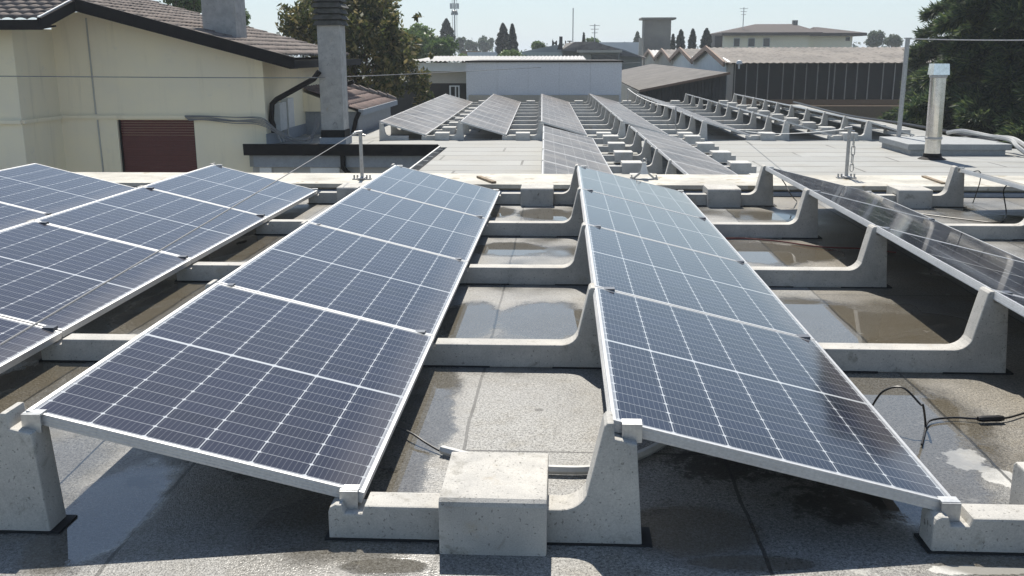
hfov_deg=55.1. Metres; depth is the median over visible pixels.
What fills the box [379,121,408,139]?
panel support
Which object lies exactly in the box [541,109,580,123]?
solar panel
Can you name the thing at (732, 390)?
solar panel
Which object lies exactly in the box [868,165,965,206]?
panel support
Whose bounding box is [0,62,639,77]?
overhead cable
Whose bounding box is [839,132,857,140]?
ballast weight
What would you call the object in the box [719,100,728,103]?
ballast weight
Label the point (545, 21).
sky
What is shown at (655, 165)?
panel support
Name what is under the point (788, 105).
solar panel
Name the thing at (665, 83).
grey shed
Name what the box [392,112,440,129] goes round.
solar panel
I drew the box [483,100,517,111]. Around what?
solar panel
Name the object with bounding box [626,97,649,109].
panel support
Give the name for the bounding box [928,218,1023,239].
panel support
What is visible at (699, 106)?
panel support
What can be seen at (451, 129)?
ballast weight
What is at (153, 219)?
solar panel
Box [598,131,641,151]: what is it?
panel support
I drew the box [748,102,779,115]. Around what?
panel support
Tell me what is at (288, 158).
annex
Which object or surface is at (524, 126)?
panel support
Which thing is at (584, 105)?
panel support
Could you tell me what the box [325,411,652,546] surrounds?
panel support
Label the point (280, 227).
panel support
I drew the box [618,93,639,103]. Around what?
panel support
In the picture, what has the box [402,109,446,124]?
solar panel
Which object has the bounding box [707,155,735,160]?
panel support
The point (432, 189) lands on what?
solar panel
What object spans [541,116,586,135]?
solar panel
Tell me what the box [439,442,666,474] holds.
conduit pipe
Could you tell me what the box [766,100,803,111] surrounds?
solar panel
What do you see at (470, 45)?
tree
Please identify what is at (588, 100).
panel support
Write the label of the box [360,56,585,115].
workshop
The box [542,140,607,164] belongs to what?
solar panel
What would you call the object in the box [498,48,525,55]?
shrub
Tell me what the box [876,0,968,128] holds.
cedar tree
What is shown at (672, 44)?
cypress tree
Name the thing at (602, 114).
panel support
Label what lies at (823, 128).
ballast weight
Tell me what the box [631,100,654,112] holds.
panel support
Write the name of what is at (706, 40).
cypress tree
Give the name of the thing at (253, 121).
cable bundle
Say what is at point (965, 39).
overhead wire
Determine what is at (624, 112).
solar panel
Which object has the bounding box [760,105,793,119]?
panel support
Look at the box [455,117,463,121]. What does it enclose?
ballast weight
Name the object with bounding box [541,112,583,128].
solar panel
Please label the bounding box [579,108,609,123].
panel support
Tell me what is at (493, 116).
solar panel
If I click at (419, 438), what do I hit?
connector cable
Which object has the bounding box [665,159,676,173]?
panel support
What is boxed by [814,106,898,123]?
yard wall
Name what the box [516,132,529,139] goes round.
ballast weight
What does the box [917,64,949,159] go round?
flue pipe
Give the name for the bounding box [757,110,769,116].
ballast weight
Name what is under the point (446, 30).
conifer tree
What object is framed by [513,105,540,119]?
panel support
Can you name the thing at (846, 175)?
lifeline post
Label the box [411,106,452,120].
solar panel
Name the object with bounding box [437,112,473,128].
panel support
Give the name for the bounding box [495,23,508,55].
cypress tree
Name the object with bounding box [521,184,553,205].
ballast weight
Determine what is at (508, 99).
solar panel
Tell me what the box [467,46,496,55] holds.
pale hall
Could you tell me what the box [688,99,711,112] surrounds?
panel support
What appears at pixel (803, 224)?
panel support
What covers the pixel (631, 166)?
ballast weight
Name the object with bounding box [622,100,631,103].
ballast weight
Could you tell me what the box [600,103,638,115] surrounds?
solar panel
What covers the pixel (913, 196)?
ballast weight
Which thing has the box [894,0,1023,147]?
cedar tree
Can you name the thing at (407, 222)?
solar panel
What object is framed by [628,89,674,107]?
lifeline cable
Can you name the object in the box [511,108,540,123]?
panel support
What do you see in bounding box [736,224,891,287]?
panel support
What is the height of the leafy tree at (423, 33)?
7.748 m
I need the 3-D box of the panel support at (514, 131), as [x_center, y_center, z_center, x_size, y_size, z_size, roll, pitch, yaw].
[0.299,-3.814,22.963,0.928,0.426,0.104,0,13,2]
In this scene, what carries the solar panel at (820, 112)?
on the panel support
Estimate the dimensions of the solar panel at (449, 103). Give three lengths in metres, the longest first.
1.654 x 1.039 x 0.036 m
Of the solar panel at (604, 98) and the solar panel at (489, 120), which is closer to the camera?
the solar panel at (489, 120)
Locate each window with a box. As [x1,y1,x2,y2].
[733,38,739,46]
[748,38,754,46]
[763,38,769,46]
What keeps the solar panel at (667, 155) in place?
on the panel support at (753, 169)
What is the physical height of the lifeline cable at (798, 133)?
0.846 m
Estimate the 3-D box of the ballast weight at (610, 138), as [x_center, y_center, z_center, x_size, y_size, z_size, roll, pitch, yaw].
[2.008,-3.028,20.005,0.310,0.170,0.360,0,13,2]
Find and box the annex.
[243,144,438,172]
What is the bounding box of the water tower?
[638,17,675,65]
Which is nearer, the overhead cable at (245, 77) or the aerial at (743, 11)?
the overhead cable at (245, 77)
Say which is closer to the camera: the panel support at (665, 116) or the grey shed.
the panel support at (665, 116)
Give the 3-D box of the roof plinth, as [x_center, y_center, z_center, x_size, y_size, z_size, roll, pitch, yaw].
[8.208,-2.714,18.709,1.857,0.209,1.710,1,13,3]
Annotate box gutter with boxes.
[409,146,442,170]
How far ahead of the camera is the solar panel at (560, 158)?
14.36 m
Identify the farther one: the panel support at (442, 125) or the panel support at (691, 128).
the panel support at (442, 125)
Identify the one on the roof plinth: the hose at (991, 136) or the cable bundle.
the hose at (991, 136)
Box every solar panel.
[0,163,134,214]
[0,202,48,230]
[0,221,191,336]
[0,317,61,373]
[26,283,433,502]
[34,187,267,263]
[143,165,317,220]
[217,222,467,338]
[308,187,486,264]
[361,165,499,220]
[381,117,433,135]
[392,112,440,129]
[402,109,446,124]
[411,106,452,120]
[418,103,457,115]
[425,100,461,112]
[432,98,465,109]
[437,96,469,106]
[442,94,472,103]
[460,116,508,135]
[467,112,510,128]
[472,109,512,123]
[476,105,514,118]
[480,103,515,115]
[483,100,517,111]
[487,98,518,108]
[489,96,519,105]
[492,94,520,103]
[541,94,569,103]
[541,96,570,105]
[541,98,572,108]
[541,100,573,111]
[541,103,576,115]
[541,106,578,119]
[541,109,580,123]
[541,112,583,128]
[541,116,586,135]
[541,160,573,173]
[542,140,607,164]
[542,149,612,173]
[543,126,595,144]
[543,132,601,153]
[577,166,708,219]
[580,188,747,263]
[585,224,814,339]
[590,94,619,103]
[592,96,622,105]
[593,287,950,509]
[594,98,627,108]
[597,100,631,111]
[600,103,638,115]
[604,106,644,119]
[607,109,648,122]
[612,112,658,128]
[617,116,667,134]
[630,126,691,145]
[638,132,703,153]
[647,140,721,164]
[658,149,737,174]
[666,106,708,118]
[671,160,726,174]
[674,109,718,122]
[683,112,731,127]
[693,116,749,135]
[765,166,936,220]
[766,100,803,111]
[769,116,831,135]
[778,102,821,115]
[792,105,839,119]
[808,109,861,124]
[809,189,1023,261]
[825,112,884,129]
[846,116,913,135]
[876,226,1023,297]
[959,168,1023,189]
[993,290,1023,316]
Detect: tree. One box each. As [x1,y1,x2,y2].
[159,0,250,26]
[275,0,434,107]
[402,22,438,62]
[421,35,458,62]
[439,18,454,62]
[456,36,466,52]
[464,40,478,50]
[478,35,494,51]
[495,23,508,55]
[505,23,519,50]
[531,40,545,49]
[585,36,598,42]
[633,31,640,41]
[670,34,675,49]
[675,29,685,48]
[687,28,696,48]
[699,28,712,48]
[865,30,885,46]
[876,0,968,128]
[883,33,903,46]
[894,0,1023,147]
[990,76,1023,148]
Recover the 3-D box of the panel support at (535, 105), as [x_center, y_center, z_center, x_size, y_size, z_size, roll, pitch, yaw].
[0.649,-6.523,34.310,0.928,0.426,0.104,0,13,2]
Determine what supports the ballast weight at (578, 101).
on the roof deck at (476, 150)
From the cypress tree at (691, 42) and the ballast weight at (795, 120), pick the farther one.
the cypress tree at (691, 42)
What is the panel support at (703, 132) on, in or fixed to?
on the roof deck at (476, 150)
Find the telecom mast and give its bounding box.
[450,0,458,62]
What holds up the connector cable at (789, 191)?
on the roof deck at (138, 512)
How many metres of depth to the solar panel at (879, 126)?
21.72 m
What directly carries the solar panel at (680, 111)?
on the panel support at (738, 119)
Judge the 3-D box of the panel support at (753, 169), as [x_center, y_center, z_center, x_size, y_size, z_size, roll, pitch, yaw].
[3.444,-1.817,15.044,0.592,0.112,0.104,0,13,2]
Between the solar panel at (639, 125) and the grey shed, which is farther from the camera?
the grey shed
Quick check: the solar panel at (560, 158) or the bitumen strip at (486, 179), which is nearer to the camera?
the bitumen strip at (486, 179)
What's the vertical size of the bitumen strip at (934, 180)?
0.015 m
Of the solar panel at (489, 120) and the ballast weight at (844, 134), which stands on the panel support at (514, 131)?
the solar panel at (489, 120)
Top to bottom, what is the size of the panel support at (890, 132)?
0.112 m
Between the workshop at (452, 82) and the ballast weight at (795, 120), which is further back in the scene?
the workshop at (452, 82)
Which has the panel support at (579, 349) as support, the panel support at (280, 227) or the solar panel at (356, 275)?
the solar panel at (356, 275)
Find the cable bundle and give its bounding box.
[184,114,319,143]
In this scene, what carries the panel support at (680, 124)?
on the roof deck at (476, 150)
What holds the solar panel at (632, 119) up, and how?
on the panel support at (680, 124)
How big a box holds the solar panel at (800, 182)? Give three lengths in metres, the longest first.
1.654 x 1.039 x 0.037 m
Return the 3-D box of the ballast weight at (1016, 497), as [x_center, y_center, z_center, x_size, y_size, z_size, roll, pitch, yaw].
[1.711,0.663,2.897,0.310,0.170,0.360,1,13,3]
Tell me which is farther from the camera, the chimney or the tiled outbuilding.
the tiled outbuilding
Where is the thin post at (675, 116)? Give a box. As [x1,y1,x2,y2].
[675,107,676,128]
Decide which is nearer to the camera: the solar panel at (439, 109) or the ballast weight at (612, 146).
the ballast weight at (612, 146)
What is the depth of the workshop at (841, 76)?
54.16 m
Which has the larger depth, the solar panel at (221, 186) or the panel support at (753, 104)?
the panel support at (753, 104)
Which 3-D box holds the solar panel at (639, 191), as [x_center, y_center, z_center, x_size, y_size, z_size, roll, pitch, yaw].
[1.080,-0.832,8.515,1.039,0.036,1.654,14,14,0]
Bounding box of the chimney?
[311,0,351,143]
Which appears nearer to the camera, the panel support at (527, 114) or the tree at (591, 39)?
the panel support at (527, 114)
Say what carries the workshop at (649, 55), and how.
on the ground
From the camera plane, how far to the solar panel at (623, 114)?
25.32 m
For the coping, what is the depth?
10.35 m
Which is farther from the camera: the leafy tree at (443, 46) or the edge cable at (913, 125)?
the leafy tree at (443, 46)
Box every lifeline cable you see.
[0,132,355,345]
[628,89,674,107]
[746,129,843,133]
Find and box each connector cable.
[395,426,438,450]
[726,238,895,252]
[781,179,796,201]
[872,386,926,444]
[923,185,1006,222]
[927,412,1023,424]
[972,170,980,202]
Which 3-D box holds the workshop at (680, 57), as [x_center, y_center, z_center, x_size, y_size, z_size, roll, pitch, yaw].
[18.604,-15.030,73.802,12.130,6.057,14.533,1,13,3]
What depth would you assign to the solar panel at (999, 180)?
8.51 m
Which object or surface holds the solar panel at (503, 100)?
on the panel support at (535, 105)
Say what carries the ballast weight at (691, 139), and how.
on the roof deck at (476, 150)
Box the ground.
[348,58,461,81]
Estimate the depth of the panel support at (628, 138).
19.89 m
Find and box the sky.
[0,0,948,56]
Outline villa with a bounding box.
[711,20,866,47]
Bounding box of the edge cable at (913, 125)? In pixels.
[793,101,999,141]
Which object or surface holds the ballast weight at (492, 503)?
on the roof deck at (138, 512)
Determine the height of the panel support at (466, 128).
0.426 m
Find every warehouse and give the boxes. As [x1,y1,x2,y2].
[522,45,562,55]
[561,42,645,69]
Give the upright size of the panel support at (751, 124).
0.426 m
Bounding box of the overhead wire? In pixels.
[910,38,1023,40]
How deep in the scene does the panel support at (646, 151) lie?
16.65 m
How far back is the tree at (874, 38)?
151.45 m
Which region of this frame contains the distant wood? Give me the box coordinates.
[292,37,913,70]
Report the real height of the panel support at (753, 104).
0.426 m
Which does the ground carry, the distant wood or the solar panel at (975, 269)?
the distant wood
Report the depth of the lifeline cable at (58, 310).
4.07 m
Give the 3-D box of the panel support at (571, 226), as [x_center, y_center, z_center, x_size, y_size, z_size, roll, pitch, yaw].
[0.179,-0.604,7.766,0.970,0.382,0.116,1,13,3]
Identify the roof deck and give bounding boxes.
[0,196,1023,575]
[249,105,1023,175]
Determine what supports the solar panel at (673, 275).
on the panel support at (579, 349)
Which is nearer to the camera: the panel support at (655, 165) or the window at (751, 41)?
the panel support at (655, 165)
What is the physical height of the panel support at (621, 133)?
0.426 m
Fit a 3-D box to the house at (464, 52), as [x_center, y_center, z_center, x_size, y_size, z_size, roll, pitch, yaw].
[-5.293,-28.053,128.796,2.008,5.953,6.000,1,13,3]
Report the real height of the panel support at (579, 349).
0.382 m
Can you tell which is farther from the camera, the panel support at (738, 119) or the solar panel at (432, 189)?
the panel support at (738, 119)
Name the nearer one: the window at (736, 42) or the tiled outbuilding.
the tiled outbuilding
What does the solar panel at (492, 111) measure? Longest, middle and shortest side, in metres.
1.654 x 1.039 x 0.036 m
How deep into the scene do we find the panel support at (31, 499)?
2.94 m
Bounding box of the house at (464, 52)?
[461,51,480,62]
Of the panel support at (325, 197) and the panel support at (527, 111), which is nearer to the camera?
the panel support at (325, 197)
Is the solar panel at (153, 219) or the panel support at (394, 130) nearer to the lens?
the solar panel at (153, 219)
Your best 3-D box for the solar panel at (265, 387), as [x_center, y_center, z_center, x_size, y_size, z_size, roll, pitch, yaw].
[-0.910,0.311,3.738,1.039,0.037,1.654,14,14,0]
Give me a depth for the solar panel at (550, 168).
12.86 m
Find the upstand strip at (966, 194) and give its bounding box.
[318,189,1023,196]
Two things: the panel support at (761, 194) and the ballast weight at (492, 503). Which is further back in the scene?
the panel support at (761, 194)
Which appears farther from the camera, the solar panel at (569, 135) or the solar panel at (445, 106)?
the solar panel at (445, 106)
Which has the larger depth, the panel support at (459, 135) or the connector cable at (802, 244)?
the panel support at (459, 135)
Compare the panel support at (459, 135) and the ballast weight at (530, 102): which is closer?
the panel support at (459, 135)
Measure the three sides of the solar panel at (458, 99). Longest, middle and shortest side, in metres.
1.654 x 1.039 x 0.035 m
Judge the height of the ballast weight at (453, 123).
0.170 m
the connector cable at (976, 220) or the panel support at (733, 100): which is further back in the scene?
the panel support at (733, 100)
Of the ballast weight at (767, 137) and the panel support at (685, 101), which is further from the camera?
the panel support at (685, 101)
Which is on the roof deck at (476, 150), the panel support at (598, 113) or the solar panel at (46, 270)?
the panel support at (598, 113)
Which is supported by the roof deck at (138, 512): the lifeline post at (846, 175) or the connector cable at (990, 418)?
the connector cable at (990, 418)
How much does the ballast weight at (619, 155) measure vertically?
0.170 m
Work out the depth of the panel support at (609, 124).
24.51 m
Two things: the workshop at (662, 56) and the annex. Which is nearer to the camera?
the annex
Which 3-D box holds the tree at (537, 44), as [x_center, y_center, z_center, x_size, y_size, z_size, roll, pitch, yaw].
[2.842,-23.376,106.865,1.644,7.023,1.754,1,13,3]
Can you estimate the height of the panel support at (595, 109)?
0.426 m
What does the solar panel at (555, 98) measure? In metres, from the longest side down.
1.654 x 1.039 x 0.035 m
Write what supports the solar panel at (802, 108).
on the panel support
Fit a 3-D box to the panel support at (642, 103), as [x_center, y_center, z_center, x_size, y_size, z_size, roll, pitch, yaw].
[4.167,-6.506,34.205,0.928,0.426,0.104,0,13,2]
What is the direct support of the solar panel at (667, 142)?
on the panel support at (646, 151)
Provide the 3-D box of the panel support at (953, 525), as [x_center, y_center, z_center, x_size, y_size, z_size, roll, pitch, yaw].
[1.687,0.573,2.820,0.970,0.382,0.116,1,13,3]
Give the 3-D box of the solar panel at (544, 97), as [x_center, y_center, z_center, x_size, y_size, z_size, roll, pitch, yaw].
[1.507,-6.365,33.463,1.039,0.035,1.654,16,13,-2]
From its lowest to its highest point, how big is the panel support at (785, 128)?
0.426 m
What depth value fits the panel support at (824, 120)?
24.34 m
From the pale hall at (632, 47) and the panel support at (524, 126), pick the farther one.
the pale hall at (632, 47)
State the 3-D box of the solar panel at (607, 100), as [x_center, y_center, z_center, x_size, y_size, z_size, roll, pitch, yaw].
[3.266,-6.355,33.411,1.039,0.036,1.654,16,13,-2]
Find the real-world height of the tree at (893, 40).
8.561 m
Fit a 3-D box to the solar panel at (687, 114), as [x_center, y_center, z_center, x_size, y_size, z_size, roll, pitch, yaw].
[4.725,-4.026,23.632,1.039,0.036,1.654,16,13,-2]
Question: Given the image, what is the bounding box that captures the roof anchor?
[630,158,657,179]
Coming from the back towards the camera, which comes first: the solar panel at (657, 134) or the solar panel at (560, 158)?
the solar panel at (657, 134)
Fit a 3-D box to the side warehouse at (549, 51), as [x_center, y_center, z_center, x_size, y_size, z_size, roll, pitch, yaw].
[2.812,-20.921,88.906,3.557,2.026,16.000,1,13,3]
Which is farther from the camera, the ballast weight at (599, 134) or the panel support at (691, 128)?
the panel support at (691, 128)
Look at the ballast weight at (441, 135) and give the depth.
21.30 m
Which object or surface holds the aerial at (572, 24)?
on the warehouse at (591, 50)
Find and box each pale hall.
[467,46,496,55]
[599,42,638,54]
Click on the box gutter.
(424, 161)
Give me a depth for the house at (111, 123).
19.94 m
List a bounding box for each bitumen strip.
[476,176,495,182]
[921,176,945,183]
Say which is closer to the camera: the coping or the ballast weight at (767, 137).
the coping
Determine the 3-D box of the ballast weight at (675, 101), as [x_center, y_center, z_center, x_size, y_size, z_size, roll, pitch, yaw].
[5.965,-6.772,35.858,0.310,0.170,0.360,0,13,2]
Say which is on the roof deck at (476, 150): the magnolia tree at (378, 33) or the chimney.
the chimney
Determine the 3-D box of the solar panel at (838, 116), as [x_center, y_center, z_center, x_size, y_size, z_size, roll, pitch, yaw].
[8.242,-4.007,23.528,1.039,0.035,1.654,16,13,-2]
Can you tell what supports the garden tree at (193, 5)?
on the ground
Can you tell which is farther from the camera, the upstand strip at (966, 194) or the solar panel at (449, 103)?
the solar panel at (449, 103)
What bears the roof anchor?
on the coping
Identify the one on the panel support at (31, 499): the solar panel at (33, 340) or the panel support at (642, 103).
the solar panel at (33, 340)
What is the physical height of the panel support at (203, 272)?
0.382 m
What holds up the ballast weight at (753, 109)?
on the roof deck at (476, 150)
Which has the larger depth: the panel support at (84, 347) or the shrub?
the shrub
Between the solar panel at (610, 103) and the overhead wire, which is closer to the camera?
the overhead wire
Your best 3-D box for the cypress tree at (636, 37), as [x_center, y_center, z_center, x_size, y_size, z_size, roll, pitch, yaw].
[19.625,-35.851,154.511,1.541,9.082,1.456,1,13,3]
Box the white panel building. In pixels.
[465,59,623,101]
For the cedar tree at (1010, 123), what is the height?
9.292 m
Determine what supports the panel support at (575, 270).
on the roof deck at (138, 512)
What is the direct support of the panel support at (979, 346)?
on the roof deck at (138, 512)
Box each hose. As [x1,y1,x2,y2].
[946,129,1023,147]
[995,135,1023,153]
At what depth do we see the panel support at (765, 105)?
30.80 m
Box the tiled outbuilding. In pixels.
[303,84,397,134]
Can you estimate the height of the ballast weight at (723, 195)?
0.170 m
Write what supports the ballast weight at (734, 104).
on the roof deck at (476, 150)
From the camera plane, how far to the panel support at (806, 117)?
25.96 m
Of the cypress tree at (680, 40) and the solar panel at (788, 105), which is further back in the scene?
the cypress tree at (680, 40)
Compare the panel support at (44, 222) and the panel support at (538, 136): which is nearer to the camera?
the panel support at (44, 222)
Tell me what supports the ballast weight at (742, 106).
on the roof deck at (476, 150)
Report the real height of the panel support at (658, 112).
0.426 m
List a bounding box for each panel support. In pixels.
[0,402,77,533]
[26,219,48,224]
[39,279,234,361]
[44,185,153,214]
[175,221,320,281]
[254,186,370,234]
[307,163,402,203]
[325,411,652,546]
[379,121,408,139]
[391,116,416,133]
[415,283,614,368]
[421,120,463,139]
[430,116,469,133]
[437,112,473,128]
[454,222,600,285]
[476,187,592,236]
[493,164,585,204]
[502,120,543,139]
[507,116,540,133]
[509,112,540,128]
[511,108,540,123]
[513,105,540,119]
[515,102,540,115]
[516,100,540,112]
[518,98,540,109]
[519,96,540,106]
[569,93,590,104]
[571,95,592,106]
[572,97,595,109]
[574,100,598,112]
[575,102,601,115]
[577,105,605,119]
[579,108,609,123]
[582,112,613,128]
[583,120,625,138]
[585,116,619,133]
[594,125,633,143]
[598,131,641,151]
[603,139,650,161]
[609,148,662,172]
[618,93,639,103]
[621,95,644,106]
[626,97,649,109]
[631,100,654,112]
[635,102,661,115]
[640,106,668,119]
[646,108,676,123]
[654,112,684,128]
[661,116,695,133]
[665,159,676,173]
[667,93,687,103]
[669,120,706,139]
[672,95,694,106]
[678,165,776,205]
[680,97,702,109]
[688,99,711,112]
[696,102,720,115]
[699,188,821,238]
[704,105,730,119]
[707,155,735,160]
[711,93,736,104]
[714,108,742,123]
[718,112,756,128]
[721,95,745,106]
[725,166,756,172]
[731,97,756,109]
[731,116,771,133]
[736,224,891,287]
[743,99,767,112]
[745,120,788,139]
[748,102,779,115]
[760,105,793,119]
[774,108,809,123]
[789,112,827,128]
[796,287,1013,374]
[807,116,847,133]
[827,120,871,139]
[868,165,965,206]
[883,130,910,133]
[914,496,1023,555]
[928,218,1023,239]
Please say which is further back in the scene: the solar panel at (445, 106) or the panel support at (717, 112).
the solar panel at (445, 106)
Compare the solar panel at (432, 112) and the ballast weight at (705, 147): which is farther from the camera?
the solar panel at (432, 112)
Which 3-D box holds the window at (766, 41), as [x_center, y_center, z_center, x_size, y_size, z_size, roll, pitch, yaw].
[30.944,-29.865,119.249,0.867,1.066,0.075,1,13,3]
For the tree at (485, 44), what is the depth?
202.88 m
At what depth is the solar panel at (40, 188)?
8.83 m
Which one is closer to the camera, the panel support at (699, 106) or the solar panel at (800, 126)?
the solar panel at (800, 126)
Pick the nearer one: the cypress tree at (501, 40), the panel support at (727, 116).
the panel support at (727, 116)
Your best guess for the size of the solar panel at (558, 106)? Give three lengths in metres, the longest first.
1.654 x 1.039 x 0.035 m
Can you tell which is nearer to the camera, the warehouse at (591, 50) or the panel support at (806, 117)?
the panel support at (806, 117)
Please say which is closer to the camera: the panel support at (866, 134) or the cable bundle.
the cable bundle
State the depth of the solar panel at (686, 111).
26.90 m
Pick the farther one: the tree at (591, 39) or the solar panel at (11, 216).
the tree at (591, 39)
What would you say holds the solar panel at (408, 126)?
on the panel support at (466, 128)
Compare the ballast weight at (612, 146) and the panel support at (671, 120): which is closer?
the ballast weight at (612, 146)
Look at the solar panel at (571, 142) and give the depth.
17.47 m
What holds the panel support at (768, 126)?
on the roof deck at (476, 150)
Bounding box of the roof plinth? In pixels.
[879,137,1011,155]
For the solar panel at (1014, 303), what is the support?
on the panel support
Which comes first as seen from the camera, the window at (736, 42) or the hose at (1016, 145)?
the hose at (1016, 145)
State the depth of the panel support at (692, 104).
34.13 m
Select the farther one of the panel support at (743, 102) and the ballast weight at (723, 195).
the panel support at (743, 102)
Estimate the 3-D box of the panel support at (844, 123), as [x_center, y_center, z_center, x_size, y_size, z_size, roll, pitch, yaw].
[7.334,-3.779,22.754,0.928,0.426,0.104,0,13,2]
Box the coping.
[73,172,1023,191]
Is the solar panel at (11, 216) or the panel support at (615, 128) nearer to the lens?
the solar panel at (11, 216)
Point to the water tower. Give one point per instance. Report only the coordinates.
(656, 33)
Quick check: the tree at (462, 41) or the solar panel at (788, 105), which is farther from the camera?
the tree at (462, 41)
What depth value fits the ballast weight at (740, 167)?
14.92 m
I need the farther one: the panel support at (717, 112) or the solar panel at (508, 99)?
the solar panel at (508, 99)
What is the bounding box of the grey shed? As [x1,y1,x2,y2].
[621,64,729,104]
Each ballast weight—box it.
[337,183,365,201]
[435,132,449,139]
[438,452,548,555]
[442,126,456,133]
[449,122,457,125]
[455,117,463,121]
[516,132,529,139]
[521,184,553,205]
[526,100,534,104]
[574,100,582,103]
[596,132,610,137]
[602,135,618,144]
[607,142,624,152]
[613,150,632,161]
[620,160,641,173]
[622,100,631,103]
[670,100,679,103]
[677,132,692,137]
[683,135,700,144]
[695,142,714,152]
[703,184,740,206]
[709,150,730,161]
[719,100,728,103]
[727,102,737,106]
[727,161,751,173]
[736,105,746,109]
[746,107,757,112]
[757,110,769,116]
[757,132,774,140]
[770,114,783,119]
[784,117,798,123]
[800,122,815,128]
[818,126,835,133]
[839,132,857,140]
[886,185,932,207]
[1009,462,1023,504]
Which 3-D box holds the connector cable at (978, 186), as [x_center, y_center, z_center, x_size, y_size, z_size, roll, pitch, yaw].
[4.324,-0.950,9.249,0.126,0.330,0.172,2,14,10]
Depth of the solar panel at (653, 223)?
6.76 m
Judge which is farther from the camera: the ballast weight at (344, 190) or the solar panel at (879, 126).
the solar panel at (879, 126)
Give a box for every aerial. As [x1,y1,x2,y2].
[572,8,573,41]
[740,8,747,28]
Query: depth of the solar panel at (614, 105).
30.22 m
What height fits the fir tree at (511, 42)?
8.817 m
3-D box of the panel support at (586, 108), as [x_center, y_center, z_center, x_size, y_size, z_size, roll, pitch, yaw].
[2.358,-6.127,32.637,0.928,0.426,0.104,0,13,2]
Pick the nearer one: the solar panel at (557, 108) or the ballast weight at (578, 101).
the solar panel at (557, 108)
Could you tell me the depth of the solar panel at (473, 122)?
21.92 m
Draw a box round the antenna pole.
[896,38,909,136]
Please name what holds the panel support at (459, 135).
on the roof deck at (476, 150)
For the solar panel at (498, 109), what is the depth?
28.63 m
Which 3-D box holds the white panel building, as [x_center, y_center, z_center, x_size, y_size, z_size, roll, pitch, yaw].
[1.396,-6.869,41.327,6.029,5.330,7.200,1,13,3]
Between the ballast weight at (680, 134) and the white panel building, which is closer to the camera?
the ballast weight at (680, 134)
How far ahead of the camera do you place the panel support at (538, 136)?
21.32 m
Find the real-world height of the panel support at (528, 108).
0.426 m
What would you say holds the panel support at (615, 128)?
on the roof deck at (476, 150)
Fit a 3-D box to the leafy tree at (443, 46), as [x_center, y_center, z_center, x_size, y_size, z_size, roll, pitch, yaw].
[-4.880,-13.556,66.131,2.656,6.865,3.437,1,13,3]
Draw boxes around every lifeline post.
[352,130,371,179]
[836,126,856,178]
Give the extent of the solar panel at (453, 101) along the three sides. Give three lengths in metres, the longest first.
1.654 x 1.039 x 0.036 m
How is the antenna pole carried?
on the roof plinth
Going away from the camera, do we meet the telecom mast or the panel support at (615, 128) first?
the panel support at (615, 128)
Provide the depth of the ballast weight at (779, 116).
27.52 m
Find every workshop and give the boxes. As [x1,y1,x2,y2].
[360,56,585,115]
[642,49,658,64]
[654,48,676,65]
[669,47,701,68]
[690,46,941,105]
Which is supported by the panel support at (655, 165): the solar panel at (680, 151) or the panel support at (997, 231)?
the solar panel at (680, 151)
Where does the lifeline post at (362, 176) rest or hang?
on the coping
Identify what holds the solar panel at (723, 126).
on the panel support at (768, 126)
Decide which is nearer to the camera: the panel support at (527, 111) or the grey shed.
the panel support at (527, 111)
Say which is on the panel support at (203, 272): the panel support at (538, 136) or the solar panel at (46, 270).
the solar panel at (46, 270)
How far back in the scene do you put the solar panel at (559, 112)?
26.96 m
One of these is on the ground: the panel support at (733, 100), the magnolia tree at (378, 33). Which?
the magnolia tree at (378, 33)
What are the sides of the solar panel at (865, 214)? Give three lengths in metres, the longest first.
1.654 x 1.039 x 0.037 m
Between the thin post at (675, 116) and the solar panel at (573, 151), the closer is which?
the solar panel at (573, 151)
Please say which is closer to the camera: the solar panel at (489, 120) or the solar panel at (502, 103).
the solar panel at (489, 120)
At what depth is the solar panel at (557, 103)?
31.83 m
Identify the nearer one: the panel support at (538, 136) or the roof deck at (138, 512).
the roof deck at (138, 512)
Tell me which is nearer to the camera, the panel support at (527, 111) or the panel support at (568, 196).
the panel support at (568, 196)
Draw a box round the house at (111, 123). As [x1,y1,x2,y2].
[0,0,360,172]
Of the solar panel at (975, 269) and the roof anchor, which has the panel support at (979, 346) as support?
the solar panel at (975, 269)
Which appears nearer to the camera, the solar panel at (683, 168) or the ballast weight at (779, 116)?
the solar panel at (683, 168)
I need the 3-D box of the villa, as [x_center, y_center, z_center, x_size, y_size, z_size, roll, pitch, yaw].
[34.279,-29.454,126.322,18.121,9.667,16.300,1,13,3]
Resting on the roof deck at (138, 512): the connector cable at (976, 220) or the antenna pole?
the connector cable at (976, 220)
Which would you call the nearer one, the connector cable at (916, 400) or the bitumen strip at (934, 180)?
the connector cable at (916, 400)
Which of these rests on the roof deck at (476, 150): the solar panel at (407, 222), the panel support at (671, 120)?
the panel support at (671, 120)
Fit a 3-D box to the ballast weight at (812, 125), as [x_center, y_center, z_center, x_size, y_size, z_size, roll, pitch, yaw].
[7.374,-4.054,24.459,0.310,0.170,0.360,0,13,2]
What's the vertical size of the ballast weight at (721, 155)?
0.170 m
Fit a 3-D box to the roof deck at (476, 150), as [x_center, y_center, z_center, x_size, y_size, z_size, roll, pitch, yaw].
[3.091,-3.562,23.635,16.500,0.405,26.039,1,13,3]
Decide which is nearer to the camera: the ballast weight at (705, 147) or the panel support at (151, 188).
the panel support at (151, 188)

